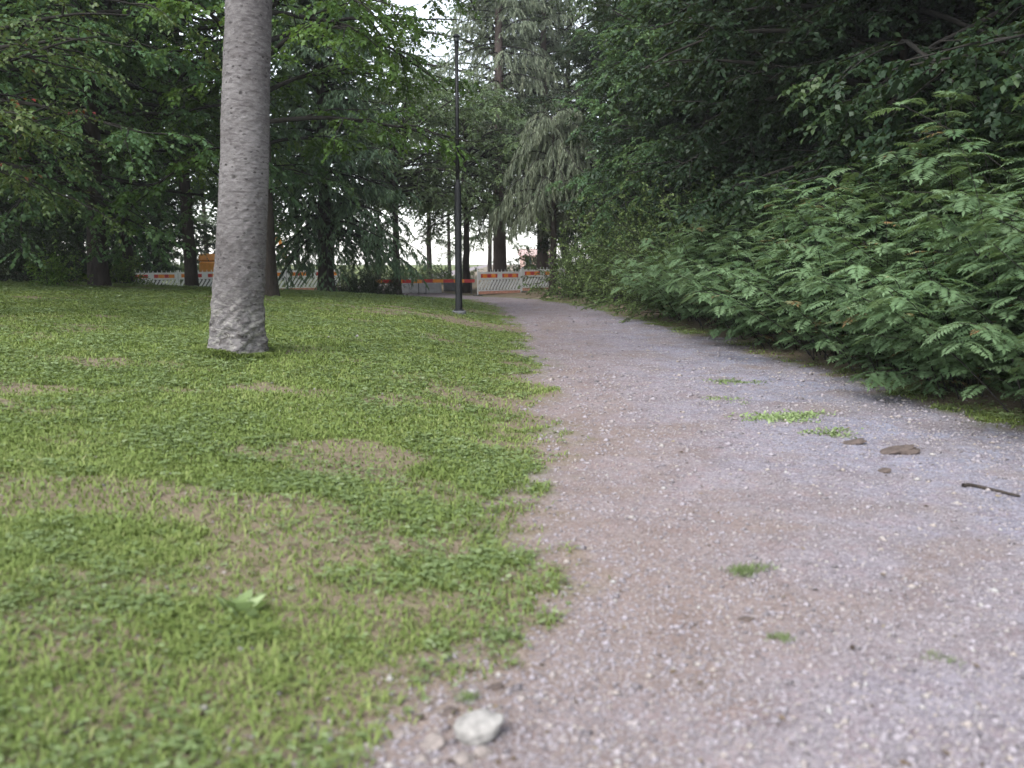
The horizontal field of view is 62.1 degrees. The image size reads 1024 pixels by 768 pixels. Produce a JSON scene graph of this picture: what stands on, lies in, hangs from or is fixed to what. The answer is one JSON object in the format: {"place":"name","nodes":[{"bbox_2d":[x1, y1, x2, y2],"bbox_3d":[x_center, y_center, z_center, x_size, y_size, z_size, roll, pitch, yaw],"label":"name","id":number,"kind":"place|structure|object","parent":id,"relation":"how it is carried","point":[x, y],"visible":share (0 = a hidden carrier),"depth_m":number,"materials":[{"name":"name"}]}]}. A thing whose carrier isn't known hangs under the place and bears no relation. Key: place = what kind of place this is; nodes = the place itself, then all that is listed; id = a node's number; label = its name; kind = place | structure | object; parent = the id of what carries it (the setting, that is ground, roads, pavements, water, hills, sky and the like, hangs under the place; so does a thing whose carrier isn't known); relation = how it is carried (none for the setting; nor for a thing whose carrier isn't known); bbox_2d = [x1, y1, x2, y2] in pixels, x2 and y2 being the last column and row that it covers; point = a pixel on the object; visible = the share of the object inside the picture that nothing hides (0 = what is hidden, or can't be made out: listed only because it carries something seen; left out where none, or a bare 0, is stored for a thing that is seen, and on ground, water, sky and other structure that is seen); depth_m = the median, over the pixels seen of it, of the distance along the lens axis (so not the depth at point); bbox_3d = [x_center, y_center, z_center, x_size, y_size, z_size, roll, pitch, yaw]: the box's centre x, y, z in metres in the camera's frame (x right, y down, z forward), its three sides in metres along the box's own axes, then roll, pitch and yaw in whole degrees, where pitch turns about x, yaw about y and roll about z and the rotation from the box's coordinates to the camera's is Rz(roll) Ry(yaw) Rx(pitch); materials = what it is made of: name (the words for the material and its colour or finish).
{"place":"outdoors","nodes":[
{"label":"outdoors","id":0,"kind":"place"},
{"bbox_2d":[8,0,608,264],"label":"sky","id":1,"kind":"structure","parent":0,"point":[481,258],"materials":[{"name":"white"}]},
{"bbox_2d":[0,265,1023,767],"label":"lawn","id":2,"kind":"structure","parent":0,"point":[454,547],"depth_m":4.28,"materials":[{"name":"green plant"}]},
{"bbox_2d":[0,202,45,281],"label":"dark bush","id":3,"kind":"object","parent":2,"relation":"on","point":[11,257],"visible":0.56,"depth_m":20.50,"materials":[{"name":"green plant"}]},
{"bbox_2d":[0,208,86,282],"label":"dark bush","id":4,"kind":"object","parent":2,"relation":"on","point":[21,262],"visible":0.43,"depth_m":21.82,"materials":[{"name":"green plant"}]},
{"bbox_2d":[21,242,92,286],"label":"lawn edge bush","id":5,"kind":"object","parent":2,"relation":"on","point":[57,268],"visible":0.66,"depth_m":18.71,"materials":[{"name":"green plant"}]},
{"bbox_2d":[0,4,139,265],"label":"dark leaved tree","id":6,"kind":"object","parent":2,"relation":"on","point":[9,206],"visible":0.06,"depth_m":28.54,"materials":[{"name":"green plant"}]},
{"bbox_2d":[4,226,137,282],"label":"dark bush","id":7,"kind":"object","parent":2,"relation":"on","point":[69,250],"visible":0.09,"depth_m":23.41,"materials":[{"name":"green plant"}]},
{"bbox_2d":[0,8,166,279],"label":"dark leaved tree","id":8,"kind":"object","parent":2,"relation":"on","point":[79,227],"visible":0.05,"depth_m":34.06,"materials":[{"name":"green plant"}]},
{"bbox_2d":[0,0,180,255],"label":"broadleaf tree","id":9,"kind":"object","parent":2,"relation":"on","point":[114,167],"visible":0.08,"depth_m":27.20,"materials":[{"name":"green plant"}]},
{"bbox_2d":[0,0,194,246],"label":"fruit tree","id":10,"kind":"object","parent":2,"relation":"on","point":[11,171],"visible":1,"depth_m":10.87,"materials":[{"name":"green plant"}]},
{"bbox_2d":[0,0,224,271],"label":"broadleaf tree","id":11,"kind":"object","parent":2,"relation":"on","point":[50,173],"visible":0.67,"depth_m":15.90,"materials":[{"name":"green plant"}]},
{"bbox_2d":[27,21,198,281],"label":"dark leaved tree","id":12,"kind":"object","parent":2,"relation":"on","point":[150,249],"visible":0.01,"depth_m":42.39,"materials":[{"name":"green plant"}]},
{"bbox_2d":[13,0,220,282],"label":"park tree","id":13,"kind":"object","parent":2,"relation":"on","point":[128,250],"visible":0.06,"depth_m":32.49,"materials":[{"name":"green plant"}]},
{"bbox_2d":[79,250,154,283],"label":"lawn edge bush","id":14,"kind":"object","parent":2,"relation":"on","point":[121,270],"visible":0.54,"depth_m":23.90,"materials":[{"name":"green plant"}]},
{"bbox_2d":[85,35,218,284],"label":"dark leaved tree","id":15,"kind":"object","parent":2,"relation":"on","point":[207,227],"visible":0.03,"depth_m":45.85,"materials":[{"name":"green plant"}]},
{"bbox_2d":[134,270,178,285],"bbox_3d":[-16.850,-4.743,39.731,2.540,1.110,0.560,-1,8,0],"label":"construction barrier","id":16,"kind":"object","parent":2,"relation":"on","point":[161,276],"visible":0.5,"depth_m":39.68,"materials":[{"name":"white plastic"}]},
{"bbox_2d":[2,0,315,286],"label":"park tree","id":17,"kind":"object","parent":2,"relation":"on","point":[190,272],"visible":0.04,"depth_m":29.77,"materials":[{"name":"green plant"}]},
{"bbox_2d":[0,0,359,285],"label":"broadleaf tree","id":18,"kind":"object","parent":2,"relation":"on","point":[99,271],"visible":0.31,"depth_m":19.33,"materials":[{"name":"green plant"}]},
{"bbox_2d":[162,99,217,253],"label":"pale leaved tree","id":19,"kind":"object","parent":2,"relation":"on","point":[203,216],"visible":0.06,"depth_m":63.73,"materials":[{"name":"green plant"}]},
{"bbox_2d":[207,0,271,354],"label":"trunk","id":20,"kind":"object","parent":2,"relation":"on","point":[237,323],"visible":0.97,"depth_m":8.62,"materials":[{"name":"grey plant"}]},
{"bbox_2d":[216,588,270,621],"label":"leaf","id":21,"kind":"object","parent":2,"relation":"on","point":[240,602],"visible":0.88,"depth_m":3.40,"materials":[{"name":"green plant"}]},
{"bbox_2d":[198,237,288,285],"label":"excavator","id":22,"kind":"object","parent":2,"relation":"on","point":[205,265],"visible":0.1,"depth_m":44.44,"materials":[{"name":"metal"}]},
{"bbox_2d":[68,0,483,296],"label":"broadleaf tree","id":23,"kind":"object","parent":2,"relation":"on","point":[317,27],"visible":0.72,"depth_m":17.32,"materials":[{"name":"green plant"}]},
{"bbox_2d":[286,269,339,291],"bbox_3d":[-9.273,-4.861,39.714,2.540,1.110,0.560,-1,8,0],"label":"construction barrier","id":24,"kind":"object","parent":2,"relation":"on","point":[303,287],"visible":0.21,"depth_m":39.71,"materials":[{"name":"plastic"}]},
{"bbox_2d":[205,0,448,281],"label":"airy tree","id":25,"kind":"object","parent":2,"relation":"on","point":[390,43],"visible":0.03,"depth_m":48.13,"materials":[{"name":"green plant"}]},
{"bbox_2d":[270,0,432,291],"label":"dark conifer","id":26,"kind":"object","parent":2,"relation":"on","point":[323,222],"visible":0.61,"depth_m":26.38,"materials":[{"name":"green plant"}]},
{"bbox_2d":[314,249,392,283],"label":"pale bush","id":27,"kind":"object","parent":2,"relation":"on","point":[349,272],"visible":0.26,"depth_m":53.97,"materials":[{"name":"green plant"}]},
{"bbox_2d":[334,274,373,293],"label":"dark bush","id":28,"kind":"object","parent":2,"relation":"on","point":[356,289],"visible":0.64,"depth_m":30.80,"materials":[{"name":"green plant"}]},
{"bbox_2d":[346,270,411,294],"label":"dark bush","id":29,"kind":"object","parent":2,"relation":"on","point":[375,285],"visible":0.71,"depth_m":32.47,"materials":[{"name":"green plant"}]},
{"bbox_2d":[300,69,504,294],"bbox_3d":[-4.497,-8.117,35.304,9.151,9.391,9.281,-1,8,-7],"label":"spreading tree","id":30,"kind":"object","parent":2,"relation":"on","point":[423,112],"visible":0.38,"depth_m":34.38,"materials":[{"name":"green plant"}]},
{"bbox_2d":[341,57,487,276],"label":"airy tree","id":31,"kind":"object","parent":2,"relation":"on","point":[429,253],"visible":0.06,"depth_m":64.06,"materials":[{"name":"green plant"}]},
{"bbox_2d":[398,141,489,277],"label":"pale leaved tree","id":32,"kind":"object","parent":2,"relation":"on","point":[448,246],"visible":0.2,"depth_m":64.69,"materials":[{"name":"green plant"}]},
{"bbox_2d":[453,34,465,314],"bbox_3d":[-1.122,-4.220,17.575,0.300,5.760,0.300,0,8,0],"label":"street lamp","id":33,"kind":"object","parent":2,"relation":"on","point":[458,309],"visible":0.93,"depth_m":17.61,"materials":[{"name":"metal"}]},
{"bbox_2d":[359,69,566,292],"bbox_3d":[-2.318,-8.686,38.392,9.487,9.600,9.354,-5,10,-32],"label":"spreading tree","id":34,"kind":"object","parent":2,"relation":"on","point":[490,202],"visible":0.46,"depth_m":36.80,"materials":[{"name":"green plant"}]},
{"bbox_2d":[352,0,600,192],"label":"airy tree","id":35,"kind":"object","parent":2,"relation":"on","point":[456,10],"visible":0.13,"depth_m":44.58,"materials":[{"name":"green plant"}]},
{"bbox_2d":[450,121,536,271],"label":"pale leaved tree","id":36,"kind":"object","parent":2,"relation":"on","point":[489,265],"visible":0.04,"depth_m":78.78,"materials":[{"name":"green plant"}]},
{"bbox_2d":[473,269,520,295],"bbox_3d":[-0.530,-4.375,36.586,2.540,1.110,0.560,-7,11,-41],"label":"construction barrier","id":37,"kind":"object","parent":2,"relation":"on","point":[494,276],"visible":0.96,"depth_m":36.52,"materials":[{"name":"white plastic"}]},
{"bbox_2d":[421,0,579,288],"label":"silver conifer","id":38,"kind":"object","parent":2,"relation":"on","point":[500,60],"visible":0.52,"depth_m":40.83,"materials":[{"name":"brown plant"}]},
{"bbox_2d":[491,245,536,284],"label":"pale bush","id":39,"kind":"object","parent":2,"relation":"on","point":[518,268],"visible":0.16,"depth_m":48.74,"materials":[{"name":"green plant"}]},
{"bbox_2d":[439,0,614,254],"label":"airy tree","id":40,"kind":"object","parent":2,"relation":"on","point":[571,31],"visible":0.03,"depth_m":46.11,"materials":[{"name":"green plant"}]},
{"bbox_2d":[470,0,590,286],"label":"silver conifer","id":41,"kind":"object","parent":2,"relation":"on","point":[543,43],"visible":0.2,"depth_m":42.69,"materials":[{"name":"green plant"}]},
{"bbox_2d":[521,267,561,291],"bbox_3d":[1.347,-4.702,38.236,2.540,1.110,0.560,-7,11,-41],"label":"construction barrier","id":42,"kind":"object","parent":2,"relation":"on","point":[530,273],"visible":0.48,"depth_m":37.83,"materials":[{"name":"plastic"}]},
{"bbox_2d":[486,107,609,295],"bbox_3d":[1.659,-6.875,32.809,4.963,7.461,5.307,-5,9,-28],"label":"weeping tree","id":43,"kind":"object","parent":2,"relation":"on","point":[560,160],"visible":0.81,"depth_m":32.17,"materials":[{"name":"green plant"}]},
{"bbox_2d":[518,235,607,299],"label":"leafy shrub","id":44,"kind":"object","parent":2,"relation":"on","point":[539,270],"visible":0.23,"depth_m":29.58,"materials":[{"name":"green plant"}]},
{"bbox_2d":[541,245,610,299],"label":"leafy shrub","id":45,"kind":"object","parent":2,"relation":"on","point":[562,273],"visible":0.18,"depth_m":27.79,"materials":[{"name":"green plant"}]},
{"bbox_2d":[541,232,632,301],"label":"leafy shrub","id":46,"kind":"object","parent":2,"relation":"on","point":[568,285],"visible":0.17,"depth_m":25.80,"materials":[{"name":"green plant"}]},
{"bbox_2d":[517,193,657,299],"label":"leafy shrub","id":47,"kind":"object","parent":2,"relation":"on","point":[574,228],"visible":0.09,"depth_m":27.84,"materials":[{"name":"green plant"}]},
{"bbox_2d":[517,0,668,268],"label":"dark leaved tree","id":48,"kind":"object","parent":2,"relation":"on","point":[579,59],"visible":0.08,"depth_m":38.61,"materials":[{"name":"green plant"}]},
{"bbox_2d":[559,237,664,304],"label":"leafy shrub","id":49,"kind":"object","parent":2,"relation":"on","point":[594,297],"visible":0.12,"depth_m":23.81,"materials":[{"name":"green plant"}]},
{"bbox_2d":[533,0,696,269],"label":"leafy tree","id":50,"kind":"object","parent":2,"relation":"on","point":[582,182],"visible":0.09,"depth_m":30.03,"materials":[{"name":"green plant"}]},
{"bbox_2d":[557,1,683,250],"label":"dark leaved tree","id":51,"kind":"object","parent":2,"relation":"on","point":[630,102],"visible":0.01,"depth_m":32.10,"materials":[{"name":"green plant"}]},
{"bbox_2d":[575,219,677,308],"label":"leafy shrub","id":52,"kind":"object","parent":2,"relation":"on","point":[614,285],"visible":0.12,"depth_m":21.90,"materials":[{"name":"green plant"}]},
{"bbox_2d":[581,226,685,314],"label":"leafy shrub","id":53,"kind":"object","parent":2,"relation":"on","point":[622,300],"visible":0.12,"depth_m":20.15,"materials":[{"name":"green plant"}]},
{"bbox_2d":[597,213,693,322],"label":"leafy shrub","id":54,"kind":"object","parent":2,"relation":"on","point":[636,309],"visible":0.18,"depth_m":18.77,"materials":[{"name":"green plant"}]},
{"bbox_2d":[583,182,737,301],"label":"leafy shrub","id":55,"kind":"object","parent":2,"relation":"on","point":[639,224],"visible":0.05,"depth_m":22.06,"materials":[{"name":"green plant"}]},
{"bbox_2d":[563,180,760,304],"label":"leafy shrub","id":56,"kind":"object","parent":2,"relation":"on","point":[621,196],"visible":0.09,"depth_m":23.96,"materials":[{"name":"green plant"}]},
{"bbox_2d":[556,0,787,238],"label":"dark leaved tree","id":57,"kind":"object","parent":2,"relation":"on","point":[610,148],"visible":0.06,"depth_m":26.62,"materials":[{"name":"green plant"}]},
{"bbox_2d":[594,209,754,321],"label":"fern leaved shrub","id":58,"kind":"object","parent":2,"relation":"on","point":[667,304],"visible":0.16,"depth_m":17.31,"materials":[{"name":"green plant"}]},
{"bbox_2d":[579,156,796,309],"bbox_3d":[4.965,-3.504,20.723,6.779,4.149,6.083,1,8,8],"label":"leafy shrub","id":59,"kind":"object","parent":2,"relation":"on","point":[667,199],"visible":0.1,"depth_m":21.20,"materials":[{"name":"green plant"}]},
{"bbox_2d":[594,166,783,318],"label":"leafy shrub","id":60,"kind":"object","parent":2,"relation":"on","point":[641,235],"visible":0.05,"depth_m":18.65,"materials":[{"name":"green plant"}]},
{"bbox_2d":[575,0,831,264],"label":"leafy tree","id":61,"kind":"object","parent":2,"relation":"on","point":[645,149],"visible":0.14,"depth_m":23.08,"materials":[{"name":"green plant"}]},
{"bbox_2d":[612,201,800,329],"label":"fern leaved shrub","id":62,"kind":"object","parent":2,"relation":"on","point":[694,313],"visible":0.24,"depth_m":15.53,"materials":[{"name":"green plant"}]},
{"bbox_2d":[575,0,855,221],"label":"dark leaved tree","id":63,"kind":"object","parent":2,"relation":"on","point":[660,118],"visible":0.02,"depth_m":29.18,"materials":[{"name":"green plant"}]},
{"bbox_2d":[657,225,811,338],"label":"fern leaved shrub","id":64,"kind":"object","parent":2,"relation":"on","point":[745,255],"visible":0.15,"depth_m":13.93,"materials":[{"name":"green plant"}]},
{"bbox_2d":[660,180,827,283],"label":"fern leaved shrub","id":65,"kind":"object","parent":2,"relation":"on","point":[707,238],"visible":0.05,"depth_m":15.97,"materials":[{"name":"green plant"}]},
{"bbox_2d":[580,0,928,253],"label":"dark leaved tree","id":66,"kind":"object","parent":2,"relation":"on","point":[679,168],"visible":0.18,"depth_m":20.62,"materials":[{"name":"green plant"}]},
{"bbox_2d":[661,197,915,349],"bbox_3d":[4.433,-1.636,12.981,3.992,2.297,3.633,6,10,37],"label":"fern leaved shrub","id":67,"kind":"object","parent":2,"relation":"on","point":[748,314],"visible":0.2,"depth_m":12.77,"materials":[{"name":"green plant"}]},
{"bbox_2d":[670,161,908,285],"bbox_3d":[5.408,-2.386,14.454,5.099,2.705,4.302,0,8,-3],"label":"fern leaved shrub","id":68,"kind":"object","parent":2,"relation":"on","point":[779,203],"visible":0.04,"depth_m":14.68,"materials":[{"name":"green plant"}]},
{"bbox_2d":[596,0,1023,296],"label":"dark leaved tree","id":69,"kind":"object","parent":2,"relation":"on","point":[860,58],"visible":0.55,"depth_m":14.61,"materials":[{"name":"green plant"}]},
{"bbox_2d":[680,185,949,363],"bbox_3d":[4.617,-1.497,11.671,4.636,2.459,3.911,-1,8,-4],"label":"fern leaved shrub","id":70,"kind":"object","parent":2,"relation":"on","point":[807,274],"visible":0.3,"depth_m":11.23,"materials":[{"name":"green plant"}]},
{"bbox_2d":[686,0,1008,203],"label":"dark leaved tree","id":71,"kind":"object","parent":2,"relation":"on","point":[775,136],"visible":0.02,"depth_m":19.86,"materials":[{"name":"green plant"}]},
{"bbox_2d":[731,185,991,296],"bbox_3d":[5.855,-1.981,13.010,4.501,2.426,4.255,-1,8,-4],"label":"fern leaved shrub","id":72,"kind":"object","parent":2,"relation":"on","point":[764,241],"visible":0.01,"depth_m":12.62,"materials":[{"name":"green plant"}]},
{"bbox_2d":[747,147,995,291],"bbox_3d":[5.678,-1.984,11.781,4.542,2.872,4.990,1,8,7],"label":"fern leaved shrub","id":73,"kind":"object","parent":2,"relation":"on","point":[802,252],"visible":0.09,"depth_m":11.44,"materials":[{"name":"green plant"}]},
{"bbox_2d":[735,0,1022,210],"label":"dark leaved tree","id":74,"kind":"object","parent":2,"relation":"on","point":[928,28],"visible":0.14,"depth_m":13.94,"materials":[{"name":"green plant"}]},
{"bbox_2d":[744,66,1020,244],"bbox_3d":[6.961,-2.878,13.215,7.046,3.737,5.945,-2,8,-12],"label":"fern leaved shrub","id":75,"kind":"object","parent":2,"relation":"on","point":[780,223],"visible":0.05,"depth_m":12.36,"materials":[{"name":"green plant"}]},
{"bbox_2d":[748,215,1018,377],"bbox_3d":[4.478,-1.002,10.200,3.404,1.940,3.600,7,11,38],"label":"fern leaved shrub","id":76,"kind":"object","parent":2,"relation":"on","point":[862,347],"visible":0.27,"depth_m":9.80,"materials":[{"name":"green plant"}]},
{"bbox_2d":[763,90,1023,312],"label":"fern leaved shrub","id":77,"kind":"object","parent":2,"relation":"on","point":[831,218],"visible":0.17,"depth_m":10.21,"materials":[{"name":"green plant"}]},
{"bbox_2d":[777,0,1023,235],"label":"dark leaved tree","id":78,"kind":"object","parent":2,"relation":"on","point":[990,45],"visible":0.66,"depth_m":10.32,"materials":[{"name":"green plant"}]},
{"bbox_2d":[791,190,1023,399],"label":"fern leaved shrub","id":79,"kind":"object","parent":2,"relation":"on","point":[882,313],"visible":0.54,"depth_m":8.44,"materials":[{"name":"green plant"}]},
{"bbox_2d":[808,149,1023,412],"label":"fern leaved shrub","id":80,"kind":"object","parent":2,"relation":"on","point":[999,340],"visible":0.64,"depth_m":7.79,"materials":[{"name":"green plant"}]},
{"bbox_2d":[820,121,1023,261],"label":"fern leaved shrub","id":81,"kind":"object","parent":2,"relation":"on","point":[970,159],"visible":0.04,"depth_m":11.47,"materials":[{"name":"green plant"}]},
{"bbox_2d":[847,162,1023,330],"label":"fern leaved shrub","id":82,"kind":"object","parent":2,"relation":"on","point":[913,266],"visible":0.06,"depth_m":9.37,"materials":[{"name":"green plant"}]},
{"bbox_2d":[862,82,1023,279],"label":"fern leaved shrub","id":83,"kind":"object","parent":2,"relation":"on","point":[977,145],"visible":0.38,"depth_m":9.49,"materials":[{"name":"green plant"}]},
{"bbox_2d":[862,68,1023,291],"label":"fern leaved shrub","id":84,"kind":"object","parent":2,"relation":"on","point":[917,169],"visible":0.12,"depth_m":9.55,"materials":[{"name":"green plant"}]},
{"bbox_2d":[893,182,1023,357],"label":"fern leaved shrub","id":85,"kind":"object","parent":2,"relation":"on","point":[971,229],"visible":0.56,"depth_m":7.57,"materials":[{"name":"green plant"}]},
{"bbox_2d":[939,206,1023,286],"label":"fern leaved shrub","id":86,"kind":"object","parent":2,"relation":"on","point":[995,212],"visible":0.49,"depth_m":7.78,"materials":[{"name":"green plant"}]},
{"bbox_2d":[958,245,1023,371],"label":"fern leaved shrub","id":87,"kind":"object","parent":2,"relation":"on","point":[1008,276],"visible":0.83,"depth_m":6.71,"materials":[{"name":"green plant"}]},
{"bbox_2d":[348,265,1023,767],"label":"path","id":88,"kind":"structure","parent":0,"point":[548,337],"depth_m":4.43,"materials":[{"name":"grey gravel"}]},
{"bbox_2d":[402,283,441,292],"bbox_3d":[-4.159,-4.470,39.266,1.812,0.520,0.500,0,8,0],"label":"concrete barrier","id":89,"kind":"object","parent":88,"relation":"on","point":[435,287],"visible":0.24,"depth_m":39.07,"materials":[{"name":"concrete"}]},
{"bbox_2d":[423,732,444,750],"bbox_3d":[-0.240,1.107,2.619,0.071,0.045,0.072,17,32,40],"label":"stone","id":90,"kind":"object","parent":88,"relation":"on","point":[433,741],"visible":0.92,"depth_m":2.60,"materials":[{"name":"grey stone"}]},
{"bbox_2d":[453,751,476,767],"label":"stone","id":91,"kind":"object","parent":88,"relation":"on","point":[463,759],"visible":0.98,"depth_m":2.50,"materials":[{"name":"grey stone"}]},
{"bbox_2d":[454,708,503,745],"bbox_3d":[-0.100,1.071,2.657,0.164,0.084,0.131,-18,21,-17],"label":"stone","id":92,"kind":"object","parent":88,"relation":"on","point":[478,727],"visible":0.98,"depth_m":2.62,"materials":[{"name":"grey stone"}]},
{"bbox_2d":[0,291,1016,767],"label":"leaf litter","id":93,"kind":"object","parent":88,"relation":"on","point":[902,761],"visible":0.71,"depth_m":3.17,"materials":[{"name":"brown plant"}]},
{"bbox_2d":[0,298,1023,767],"bbox_3d":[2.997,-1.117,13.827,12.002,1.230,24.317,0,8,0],"label":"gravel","id":94,"kind":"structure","parent":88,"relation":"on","point":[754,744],"depth_m":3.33,"materials":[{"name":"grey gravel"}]},
{"bbox_2d":[721,560,779,577],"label":"grass tuft","id":95,"kind":"object","parent":88,"relation":"on","point":[744,569],"visible":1,"depth_m":4.05,"materials":[{"name":"green plant"}]},
{"bbox_2d":[724,409,845,423],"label":"grass tuft","id":96,"kind":"object","parent":88,"relation":"on","point":[792,416],"visible":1,"depth_m":7.79,"materials":[{"name":"green plant"}]},
{"bbox_2d":[797,426,863,438],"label":"grass tuft","id":97,"kind":"object","parent":88,"relation":"on","point":[832,433],"visible":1,"depth_m":7.18,"materials":[{"name":"green plant"}]},
{"bbox_2d":[880,444,920,454],"bbox_3d":[2.932,0.509,6.465,0.317,0.066,0.191,-14,16,2],"label":"soil clod","id":98,"kind":"object","parent":88,"relation":"on","point":[907,449],"visible":0.85,"depth_m":6.42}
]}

